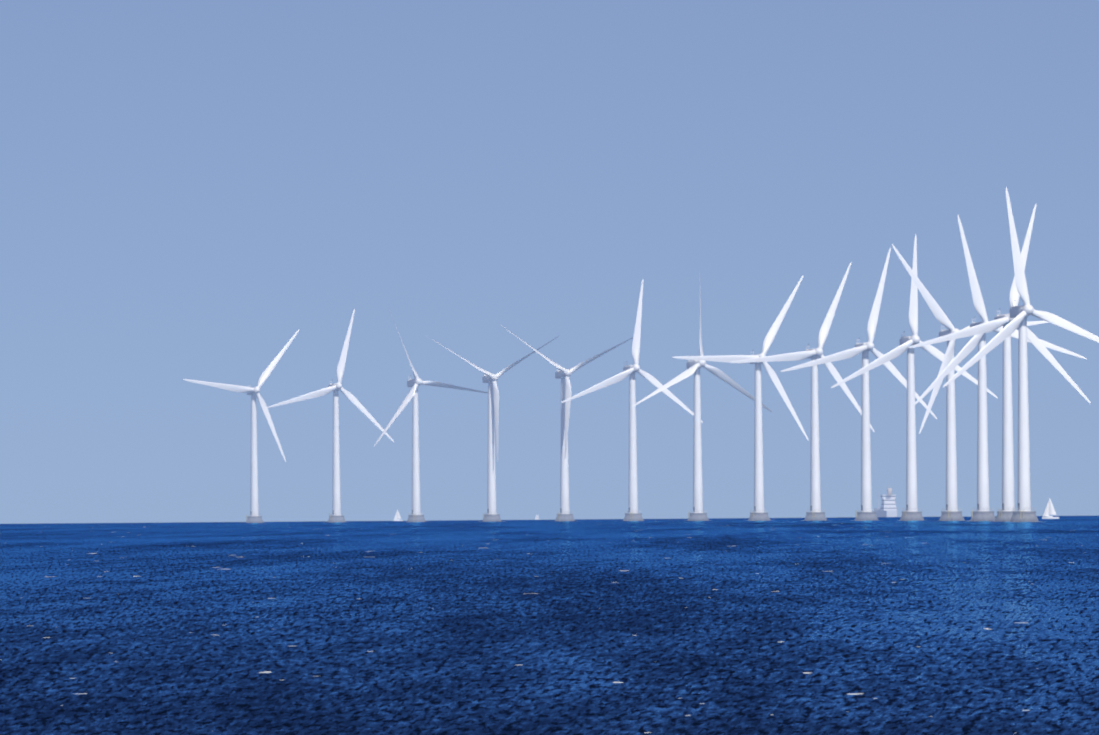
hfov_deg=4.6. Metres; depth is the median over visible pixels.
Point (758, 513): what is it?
wind turbine
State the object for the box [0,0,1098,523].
sky
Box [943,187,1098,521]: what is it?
wind turbine
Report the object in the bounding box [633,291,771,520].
wind turbine
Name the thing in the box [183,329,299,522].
wind turbine
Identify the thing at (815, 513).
wind turbine
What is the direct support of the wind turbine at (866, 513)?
on the sea
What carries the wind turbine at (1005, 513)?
on the sea
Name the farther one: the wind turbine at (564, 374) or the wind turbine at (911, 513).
the wind turbine at (564, 374)
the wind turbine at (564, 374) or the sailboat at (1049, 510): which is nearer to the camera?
the sailboat at (1049, 510)
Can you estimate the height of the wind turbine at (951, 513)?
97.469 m
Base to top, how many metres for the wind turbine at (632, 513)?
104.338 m
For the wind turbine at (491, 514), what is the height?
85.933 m
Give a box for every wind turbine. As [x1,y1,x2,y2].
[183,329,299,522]
[266,309,393,521]
[374,310,487,521]
[427,336,558,521]
[502,326,632,520]
[561,280,702,520]
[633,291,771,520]
[672,276,808,520]
[729,262,873,520]
[780,248,936,520]
[831,235,997,520]
[892,244,1048,520]
[908,204,1090,520]
[914,215,1086,520]
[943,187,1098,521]
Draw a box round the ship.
[873,488,897,516]
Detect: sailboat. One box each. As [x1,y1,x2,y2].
[394,510,402,520]
[1042,498,1058,518]
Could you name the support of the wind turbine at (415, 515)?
on the sea
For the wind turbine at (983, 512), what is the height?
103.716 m
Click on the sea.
(830, 626)
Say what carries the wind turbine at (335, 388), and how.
on the sea
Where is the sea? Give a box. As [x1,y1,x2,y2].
[0,516,1098,734]
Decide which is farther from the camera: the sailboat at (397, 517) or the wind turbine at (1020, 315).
the sailboat at (397, 517)
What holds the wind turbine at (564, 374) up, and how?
on the sea
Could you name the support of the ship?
on the sea

